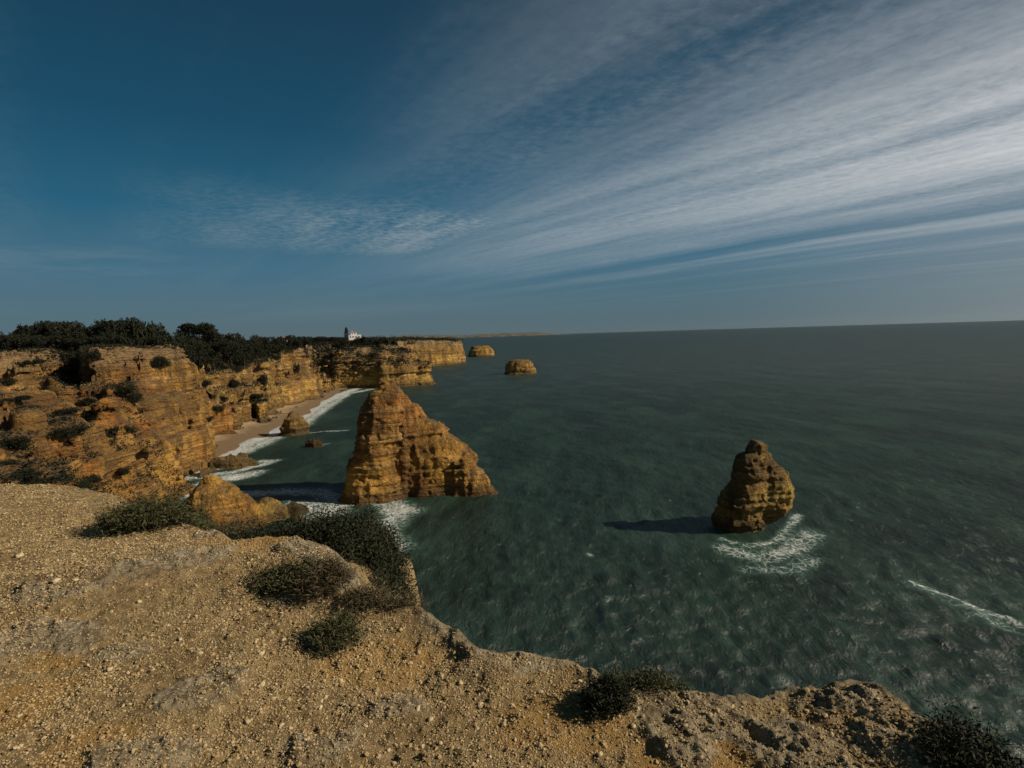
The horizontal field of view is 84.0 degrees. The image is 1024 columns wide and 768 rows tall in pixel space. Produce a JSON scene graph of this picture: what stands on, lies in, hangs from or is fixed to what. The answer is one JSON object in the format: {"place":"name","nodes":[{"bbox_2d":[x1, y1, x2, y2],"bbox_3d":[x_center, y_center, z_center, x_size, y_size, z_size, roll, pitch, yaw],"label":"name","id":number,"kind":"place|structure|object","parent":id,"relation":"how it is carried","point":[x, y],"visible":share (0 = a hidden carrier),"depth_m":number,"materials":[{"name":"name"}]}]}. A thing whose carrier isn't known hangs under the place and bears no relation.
{"place":"outdoors","nodes":[
{"label":"outdoors","id":0,"kind":"place"},
{"bbox_2d":[0,344,241,506],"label":"cliff","id":1,"kind":"structure","parent":0,"point":[175,419],"depth_m":124.59,"materials":[{"name":"orange stone"}]},
{"bbox_2d":[0,331,18,349],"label":"pine tree","id":2,"kind":"object","parent":1,"relation":"on","point":[10,334],"visible":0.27,"depth_m":197.31,"materials":[{"name":"green plant"}]},
{"bbox_2d":[0,377,19,384],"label":"shrub","id":3,"kind":"object","parent":1,"relation":"on","point":[8,380],"visible":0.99,"depth_m":108.90,"materials":[{"name":"green plant"}]},
{"bbox_2d":[0,458,21,465],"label":"shrub","id":4,"kind":"object","parent":1,"relation":"on","point":[11,462],"visible":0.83,"depth_m":51.32,"materials":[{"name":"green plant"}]},
{"bbox_2d":[0,337,29,349],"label":"pine tree","id":5,"kind":"object","parent":1,"relation":"on","point":[17,343],"visible":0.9,"depth_m":186.85,"materials":[{"name":"green plant"}]},
{"bbox_2d":[2,332,30,342],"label":"pine tree","id":6,"kind":"object","parent":1,"relation":"on","point":[11,337],"visible":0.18,"depth_m":196.57,"materials":[{"name":"green plant"}]},
{"bbox_2d":[0,395,33,402],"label":"shrub","id":7,"kind":"object","parent":1,"relation":"on","point":[22,397],"visible":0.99,"depth_m":92.06,"materials":[{"name":"green plant"}]},
{"bbox_2d":[0,433,37,449],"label":"shrub","id":8,"kind":"object","parent":1,"relation":"on","point":[21,443],"visible":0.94,"depth_m":73.30,"materials":[{"name":"green plant"}]},
{"bbox_2d":[1,468,46,480],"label":"shrub","id":9,"kind":"object","parent":1,"relation":"on","point":[29,473],"visible":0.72,"depth_m":48.94,"materials":[{"name":"plant"}]},
{"bbox_2d":[13,324,44,342],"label":"pine tree","id":10,"kind":"object","parent":1,"relation":"on","point":[27,330],"visible":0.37,"depth_m":201.60,"materials":[{"name":"green plant"}]},
{"bbox_2d":[14,359,49,365],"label":"shrub","id":11,"kind":"object","parent":1,"relation":"on","point":[34,361],"visible":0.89,"depth_m":127.42,"materials":[{"name":"plant"}]},
{"bbox_2d":[18,476,63,484],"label":"shrub","id":12,"kind":"object","parent":1,"relation":"on","point":[36,481],"visible":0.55,"depth_m":48.49,"materials":[{"name":"plant"}]},
{"bbox_2d":[25,334,60,347],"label":"pine tree","id":13,"kind":"object","parent":1,"relation":"on","point":[35,341],"visible":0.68,"depth_m":188.14,"materials":[{"name":"green plant"}]},
{"bbox_2d":[36,472,77,482],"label":"shrub","id":14,"kind":"object","parent":1,"relation":"on","point":[64,474],"visible":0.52,"depth_m":50.04,"materials":[{"name":"plant"}]},
{"bbox_2d":[47,334,79,348],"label":"pine tree","id":15,"kind":"object","parent":1,"relation":"on","point":[63,341],"visible":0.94,"depth_m":185.28,"materials":[{"name":"green plant"}]},
{"bbox_2d":[53,366,77,376],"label":"shrub","id":16,"kind":"object","parent":1,"relation":"on","point":[69,371],"visible":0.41,"depth_m":174.07,"materials":[{"name":"green plant"}]},
{"bbox_2d":[55,349,77,361],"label":"shrub","id":17,"kind":"object","parent":1,"relation":"on","point":[64,355],"visible":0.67,"depth_m":177.71,"materials":[{"name":"plant"}]},
{"bbox_2d":[51,406,83,414],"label":"shrub","id":18,"kind":"object","parent":1,"relation":"on","point":[72,409],"visible":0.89,"depth_m":99.59,"materials":[{"name":"green plant"}]},
{"bbox_2d":[45,422,91,439],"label":"shrub","id":19,"kind":"object","parent":1,"relation":"on","point":[66,433],"visible":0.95,"depth_m":79.55,"materials":[{"name":"green plant"}]},
{"bbox_2d":[64,357,79,368],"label":"shrub","id":20,"kind":"object","parent":1,"relation":"on","point":[73,363],"visible":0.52,"depth_m":151.34,"materials":[{"name":"green plant"}]},
{"bbox_2d":[71,377,84,386],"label":"shrub","id":21,"kind":"object","parent":1,"relation":"on","point":[76,381],"visible":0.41,"depth_m":139.76,"materials":[{"name":"green plant"}]},
{"bbox_2d":[73,481,95,488],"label":"shrub","id":22,"kind":"object","parent":1,"relation":"on","point":[82,485],"visible":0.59,"depth_m":51.64,"materials":[{"name":"green plant"}]},
{"bbox_2d":[74,397,95,404],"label":"shrub","id":23,"kind":"object","parent":1,"relation":"on","point":[88,401],"visible":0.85,"depth_m":122.19,"materials":[{"name":"green plant"}]},
{"bbox_2d":[70,334,104,346],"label":"pine tree","id":24,"kind":"object","parent":1,"relation":"on","point":[85,340],"visible":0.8,"depth_m":187.02,"materials":[{"name":"green plant"}]},
{"bbox_2d":[79,409,95,418],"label":"shrub","id":25,"kind":"object","parent":1,"relation":"on","point":[90,413],"visible":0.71,"depth_m":103.95,"materials":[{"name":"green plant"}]},
{"bbox_2d":[79,346,101,361],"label":"shrub","id":26,"kind":"object","parent":1,"relation":"on","point":[94,355],"visible":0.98,"depth_m":132.99,"materials":[{"name":"green plant"}]},
{"bbox_2d":[81,473,103,485],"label":"shrub","id":27,"kind":"object","parent":1,"relation":"on","point":[93,478],"visible":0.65,"depth_m":62.87,"materials":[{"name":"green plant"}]},
{"bbox_2d":[94,334,125,344],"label":"pine tree","id":28,"kind":"object","parent":1,"relation":"on","point":[110,339],"visible":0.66,"depth_m":188.66,"materials":[{"name":"green plant"}]},
{"bbox_2d":[105,424,140,435],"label":"shrub","id":29,"kind":"object","parent":1,"relation":"on","point":[128,427],"visible":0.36,"depth_m":97.48,"materials":[{"name":"plant"}]},
{"bbox_2d":[115,467,130,476],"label":"shrub","id":30,"kind":"object","parent":1,"relation":"on","point":[122,471],"visible":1,"depth_m":87.83,"materials":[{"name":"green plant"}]},
{"bbox_2d":[108,383,140,396],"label":"shrub","id":31,"kind":"object","parent":1,"relation":"on","point":[125,390],"visible":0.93,"depth_m":126.03,"materials":[{"name":"plant"}]},
{"bbox_2d":[119,337,150,345],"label":"pine tree","id":32,"kind":"object","parent":1,"relation":"on","point":[128,341],"visible":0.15,"depth_m":187.63,"materials":[{"name":"green plant"}]},
{"bbox_2d":[126,392,143,402],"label":"shrub","id":33,"kind":"object","parent":1,"relation":"on","point":[136,396],"visible":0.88,"depth_m":128.73,"materials":[{"name":"green plant"}]},
{"bbox_2d":[139,334,166,346],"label":"pine tree","id":34,"kind":"object","parent":1,"relation":"on","point":[157,340],"visible":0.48,"depth_m":189.21,"materials":[{"name":"green plant"}]},
{"bbox_2d":[150,354,170,369],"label":"shrub","id":35,"kind":"object","parent":1,"relation":"on","point":[159,360],"visible":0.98,"depth_m":147.79,"materials":[{"name":"plant"}]},
{"bbox_2d":[168,339,197,361],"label":"pine tree","id":36,"kind":"object","parent":1,"relation":"on","point":[189,352],"visible":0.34,"depth_m":194.81,"materials":[{"name":"green plant"}]},
{"bbox_2d":[182,338,206,365],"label":"pine tree","id":37,"kind":"object","parent":1,"relation":"on","point":[200,350],"visible":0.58,"depth_m":199.39,"materials":[{"name":"green plant"}]},
{"bbox_2d":[197,345,364,425],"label":"headland","id":38,"kind":"structure","parent":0,"point":[303,385],"depth_m":265.88,"materials":[{"name":"stone"}]},
{"bbox_2d":[30,320,63,335],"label":"pine tree","id":39,"kind":"object","parent":38,"relation":"on","point":[43,325],"visible":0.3,"depth_m":205.19,"materials":[{"name":"green plant"}]},
{"bbox_2d":[44,321,76,341],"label":"pine tree","id":40,"kind":"object","parent":38,"relation":"on","point":[54,328],"visible":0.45,"depth_m":202.35,"materials":[{"name":"green plant"}]},
{"bbox_2d":[60,320,80,333],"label":"pine tree","id":41,"kind":"object","parent":38,"relation":"on","point":[74,324],"visible":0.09,"depth_m":209.04,"materials":[{"name":"green plant"}]},
{"bbox_2d":[66,322,102,338],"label":"pine tree","id":42,"kind":"object","parent":38,"relation":"on","point":[77,332],"visible":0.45,"depth_m":201.23,"materials":[{"name":"green plant"}]},
{"bbox_2d":[96,318,136,339],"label":"pine tree","id":43,"kind":"object","parent":38,"relation":"on","point":[108,327],"visible":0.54,"depth_m":202.12,"materials":[{"name":"green plant"}]},
{"bbox_2d":[113,317,143,337],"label":"pine tree","id":44,"kind":"object","parent":38,"relation":"on","point":[132,319],"visible":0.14,"depth_m":206.84,"materials":[{"name":"green plant"}]},
{"bbox_2d":[131,320,168,344],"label":"pine tree","id":45,"kind":"object","parent":38,"relation":"on","point":[140,328],"visible":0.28,"depth_m":205.52,"materials":[{"name":"green plant"}]},
{"bbox_2d":[146,322,172,337],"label":"pine tree","id":46,"kind":"object","parent":38,"relation":"on","point":[153,328],"visible":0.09,"depth_m":210.75,"materials":[{"name":"green plant"}]},
{"bbox_2d":[160,328,184,346],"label":"pine tree","id":47,"kind":"object","parent":38,"relation":"on","point":[177,337],"visible":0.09,"depth_m":205.95,"materials":[{"name":"green plant"}]},
{"bbox_2d":[172,330,196,346],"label":"pine tree","id":48,"kind":"object","parent":38,"relation":"on","point":[189,336],"visible":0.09,"depth_m":217.80,"materials":[{"name":"green plant"}]},
{"bbox_2d":[177,322,217,342],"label":"pine tree","id":49,"kind":"object","parent":38,"relation":"on","point":[202,329],"visible":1,"depth_m":219.67,"materials":[{"name":"green plant"}]},
{"bbox_2d":[187,340,213,353],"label":"pine tree","id":50,"kind":"object","parent":38,"relation":"on","point":[207,346],"visible":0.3,"depth_m":203.89,"materials":[{"name":"green plant"}]},
{"bbox_2d":[199,340,222,372],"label":"pine tree","id":51,"kind":"object","parent":38,"relation":"on","point":[216,355],"visible":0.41,"depth_m":214.66,"materials":[{"name":"green plant"}]},
{"bbox_2d":[200,332,224,347],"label":"pine tree","id":52,"kind":"object","parent":38,"relation":"on","point":[214,338],"visible":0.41,"depth_m":231.51,"materials":[{"name":"green plant"}]},
{"bbox_2d":[208,342,229,348],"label":"pine tree","id":53,"kind":"object","parent":38,"relation":"on","point":[218,345],"visible":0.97,"depth_m":212.67,"materials":[{"name":"green plant"}]},
{"bbox_2d":[214,333,239,351],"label":"pine tree","id":54,"kind":"object","parent":38,"relation":"on","point":[234,339],"visible":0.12,"depth_m":249.08,"materials":[{"name":"green plant"}]},
{"bbox_2d":[219,339,241,363],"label":"pine tree","id":55,"kind":"object","parent":38,"relation":"on","point":[231,351],"visible":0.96,"depth_m":228.27,"materials":[{"name":"green plant"}]},
{"bbox_2d":[219,363,243,371],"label":"shrub","id":56,"kind":"object","parent":38,"relation":"on","point":[236,367],"visible":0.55,"depth_m":228.21,"materials":[{"name":"green plant"}]},
{"bbox_2d":[230,378,239,387],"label":"shrub","id":57,"kind":"object","parent":38,"relation":"on","point":[235,382],"visible":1,"depth_m":221.11,"materials":[{"name":"green plant"}]},
{"bbox_2d":[224,332,247,350],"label":"pine tree","id":58,"kind":"object","parent":38,"relation":"on","point":[237,336],"visible":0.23,"depth_m":251.47,"materials":[{"name":"green plant"}]},
{"bbox_2d":[235,342,255,363],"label":"pine tree","id":59,"kind":"object","parent":38,"relation":"on","point":[246,355],"visible":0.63,"depth_m":239.07,"materials":[{"name":"green plant"}]},
{"bbox_2d":[242,336,259,350],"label":"pine tree","id":60,"kind":"object","parent":38,"relation":"on","point":[252,341],"visible":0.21,"depth_m":257.30,"materials":[{"name":"green plant"}]},
{"bbox_2d":[250,342,266,358],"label":"pine tree","id":61,"kind":"object","parent":38,"relation":"on","point":[259,352],"visible":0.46,"depth_m":260.28,"materials":[{"name":"green plant"}]},
{"bbox_2d":[251,334,271,357],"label":"pine tree","id":62,"kind":"object","parent":38,"relation":"on","point":[266,343],"visible":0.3,"depth_m":268.76,"materials":[{"name":"green plant"}]},
{"bbox_2d":[260,373,267,386],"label":"shrub","id":63,"kind":"object","parent":38,"relation":"on","point":[264,383],"visible":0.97,"depth_m":253.72,"materials":[{"name":"green plant"}]},
{"bbox_2d":[260,336,283,354],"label":"pine tree","id":64,"kind":"object","parent":38,"relation":"on","point":[277,345],"visible":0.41,"depth_m":279.43,"materials":[{"name":"green plant"}]},
{"bbox_2d":[271,336,289,361],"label":"pine tree","id":65,"kind":"object","parent":38,"relation":"on","point":[284,342],"visible":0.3,"depth_m":287.93,"materials":[{"name":"green plant"}]},
{"bbox_2d":[284,335,302,353],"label":"pine tree","id":66,"kind":"object","parent":38,"relation":"on","point":[298,342],"visible":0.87,"depth_m":298.41,"materials":[{"name":"green plant"}]},
{"bbox_2d":[296,336,311,348],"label":"pine tree","id":67,"kind":"object","parent":38,"relation":"on","point":[306,341],"visible":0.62,"depth_m":307.50,"materials":[{"name":"green plant"}]},
{"bbox_2d":[306,336,324,343],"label":"pine tree","id":68,"kind":"object","parent":38,"relation":"on","point":[315,339],"visible":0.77,"depth_m":316.87,"materials":[{"name":"green plant"}]},
{"bbox_2d":[319,336,335,343],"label":"pine tree","id":69,"kind":"object","parent":38,"relation":"on","point":[328,339],"visible":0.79,"depth_m":327.85,"materials":[{"name":"green plant"}]},
{"bbox_2d":[215,388,347,456],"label":"beach","id":70,"kind":"structure","parent":0,"point":[232,442],"depth_m":210.30,"materials":[{"name":"sand"}]},
{"bbox_2d":[208,452,258,468],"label":"shore rock","id":71,"kind":"object","parent":70,"relation":"on","point":[239,460],"visible":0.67,"depth_m":146.32,"materials":[{"name":"stone"}]},
{"bbox_2d":[278,411,309,436],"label":"shore rock","id":72,"kind":"object","parent":70,"relation":"on","point":[295,424],"visible":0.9,"depth_m":191.22,"materials":[{"name":"stone"}]},
{"bbox_2d":[311,344,435,387],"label":"headland","id":73,"kind":"structure","parent":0,"point":[406,374],"depth_m":370.15,"materials":[{"name":"stone"}]},
{"bbox_2d":[332,339,346,348],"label":"pine tree","id":74,"kind":"object","parent":73,"relation":"on","point":[339,344],"visible":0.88,"depth_m":386.36,"materials":[{"name":"green plant"}]},
{"bbox_2d":[353,336,370,345],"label":"pine tree","id":75,"kind":"object","parent":73,"relation":"on","point":[362,340],"visible":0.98,"depth_m":396.37,"materials":[{"name":"green plant"}]},
{"bbox_2d":[364,337,381,344],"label":"pine tree","id":76,"kind":"object","parent":73,"relation":"on","point":[373,340],"visible":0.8,"depth_m":408.02,"materials":[{"name":"green plant"}]},
{"bbox_2d":[348,340,465,365],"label":"headland","id":77,"kind":"structure","parent":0,"point":[441,352],"depth_m":622.11,"materials":[{"name":"stone"}]},
{"bbox_2d":[390,332,562,337],"bbox_3d":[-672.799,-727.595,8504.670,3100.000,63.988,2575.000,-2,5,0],"label":"hills","id":78,"kind":"structure","parent":0,"point":[493,335],"depth_m":7901.67,"materials":[{"name":"brown"}]},
{"bbox_2d":[0,483,960,767],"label":"ground","id":79,"kind":"structure","parent":0,"point":[144,571],"depth_m":3.29,"materials":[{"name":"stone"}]},
{"bbox_2d":[81,485,218,537],"bbox_3d":[-3.866,1.433,6.095,1.432,0.666,0.919,-3,5,-11],"label":"shrub","id":80,"kind":"object","parent":79,"relation":"on","point":[144,514],"visible":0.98,"depth_m":5.97,"materials":[{"name":"green plant"}]},
{"bbox_2d":[166,505,246,537],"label":"shrub","id":81,"kind":"object","parent":79,"relation":"on","point":[213,526],"visible":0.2,"depth_m":6.31,"materials":[{"name":"green plant"}]},
{"bbox_2d":[242,550,323,600],"bbox_3d":[-1.795,1.510,4.481,0.665,0.324,0.489,-2,5,0],"label":"shrub","id":82,"kind":"object","parent":79,"relation":"on","point":[275,582],"visible":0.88,"depth_m":4.46,"materials":[{"name":"green plant"}]},
{"bbox_2d":[208,498,426,611],"bbox_3d":[-2.224,2.248,6.695,2.535,2.056,1.762,-2,5,0],"label":"shrub","id":83,"kind":"object","parent":79,"relation":"on","point":[274,532],"visible":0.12,"depth_m":6.32,"materials":[{"name":"green plant"}]},
{"bbox_2d":[284,551,362,605],"bbox_3d":[-1.450,1.463,4.318,0.674,0.363,0.513,-2,5,0],"label":"shrub","id":84,"kind":"object","parent":79,"relation":"on","point":[327,573],"visible":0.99,"depth_m":4.29,"materials":[{"name":"green plant"}]},
{"bbox_2d":[302,604,374,658],"bbox_3d":[-1.176,1.655,3.800,0.426,0.300,0.471,3,7,45],"label":"shrub","id":85,"kind":"object","parent":79,"relation":"on","point":[320,632],"visible":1,"depth_m":3.75,"materials":[{"name":"green plant"}]},
{"bbox_2d":[272,495,423,602],"bbox_3d":[-1.777,2.416,6.651,1.836,2.350,1.844,-5,6,-36],"label":"shrub","id":86,"kind":"object","parent":79,"relation":"on","point":[372,534],"visible":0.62,"depth_m":6.19,"materials":[{"name":"green plant"}]},
{"bbox_2d":[354,557,407,604],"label":"shrub","id":87,"kind":"object","parent":79,"relation":"on","point":[380,581],"visible":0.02,"depth_m":5.71,"materials":[{"name":"green plant"}]},
{"bbox_2d":[341,575,435,616],"bbox_3d":[-0.906,1.597,4.162,0.788,0.363,0.429,-2,5,0],"label":"shrub","id":88,"kind":"object","parent":79,"relation":"on","point":[384,601],"visible":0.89,"depth_m":4.12,"materials":[{"name":"green plant"}]},
{"bbox_2d":[569,668,639,727],"bbox_3d":[0.501,1.678,3.043,0.399,0.269,0.346,-2,5,0],"label":"shrub","id":89,"kind":"object","parent":79,"relation":"on","point":[606,695],"visible":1,"depth_m":3.00,"materials":[{"name":"green plant"}]},
{"bbox_2d":[607,658,695,696],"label":"shrub","id":90,"kind":"object","parent":79,"relation":"on","point":[665,683],"visible":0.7,"depth_m":3.20,"materials":[{"name":"green plant"}]},
{"bbox_2d":[910,717,990,767],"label":"shrub","id":91,"kind":"object","parent":79,"relation":"on","point":[931,731],"visible":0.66,"depth_m":2.64,"materials":[{"name":"green plant"}]},
{"bbox_2d":[896,694,1023,767],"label":"shrub","id":92,"kind":"object","parent":79,"relation":"on","point":[982,760],"visible":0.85,"depth_m":2.65,"materials":[{"name":"green plant"}]},
{"bbox_2d":[0,0,1023,344],"label":"sky","id":93,"kind":"structure","parent":0,"point":[264,168],"materials":[{"name":"blue"}]},
{"bbox_2d":[179,320,1023,766],"bbox_3d":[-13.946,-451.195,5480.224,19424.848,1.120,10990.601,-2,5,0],"label":"water","id":94,"kind":"structure","parent":0,"point":[887,552],"depth_m":103.25,"materials":[{"name":"liquid"}]},
{"bbox_2d":[183,475,254,533],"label":"shore rock","id":95,"kind":"object","parent":94,"relation":"in","point":[221,496],"visible":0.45,"depth_m":96.98,"materials":[{"name":"stone"}]},
{"bbox_2d":[242,493,269,527],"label":"shore rock","id":96,"kind":"object","parent":94,"relation":"in","point":[254,507],"visible":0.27,"depth_m":98.97,"materials":[{"name":"stone"}]},
{"bbox_2d":[257,497,290,522],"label":"shore rock","id":97,"kind":"object","parent":94,"relation":"in","point":[268,505],"visible":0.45,"depth_m":101.03,"materials":[{"name":"stone"}]},
{"bbox_2d":[286,501,307,514],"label":"shore rock","id":98,"kind":"object","parent":94,"relation":"in","point":[293,504],"visible":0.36,"depth_m":104.47,"materials":[{"name":"stone"}]},
{"bbox_2d":[304,439,323,447],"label":"shore rock","id":99,"kind":"object","parent":94,"relation":"in","point":[312,443],"visible":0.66,"depth_m":169.18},
{"bbox_2d":[337,380,497,504],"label":"sea stack","id":100,"kind":"object","parent":94,"relation":"in","point":[405,446],"visible":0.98,"depth_m":113.58,"materials":[{"name":"stone"}]},
{"bbox_2d":[468,345,494,356],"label":"sea stack","id":101,"kind":"object","parent":94,"relation":"in","point":[480,351],"visible":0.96,"depth_m":840.06,"materials":[{"name":"stone"}]},
{"bbox_2d":[504,359,536,374],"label":"sea stack","id":102,"kind":"object","parent":94,"relation":"in","point":[518,367],"visible":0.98,"depth_m":448.89,"materials":[{"name":"stone"}]},
{"bbox_2d":[711,439,794,533],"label":"sea stack","id":103,"kind":"object","parent":94,"relation":"in","point":[756,492],"visible":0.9,"depth_m":87.67,"materials":[{"name":"stone"}]},
{"bbox_3d":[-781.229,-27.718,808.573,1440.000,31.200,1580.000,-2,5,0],"label":"plateau","id":104,"kind":"structure","parent":0,"visible":0},
{"bbox_2d":[0,335,462,505],"bbox_3d":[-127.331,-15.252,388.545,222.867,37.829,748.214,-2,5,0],"label":"cliffs","id":105,"kind":"structure","parent":104,"relation":"on","point":[316,344],"depth_m":140.09,"materials":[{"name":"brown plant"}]},
{"bbox_2d":[349,332,360,339],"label":"villa","id":106,"kind":"object","parent":104,"relation":"on","point":[353,335],"visible":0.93,"depth_m":427.50,"materials":[{"name":"paint"}]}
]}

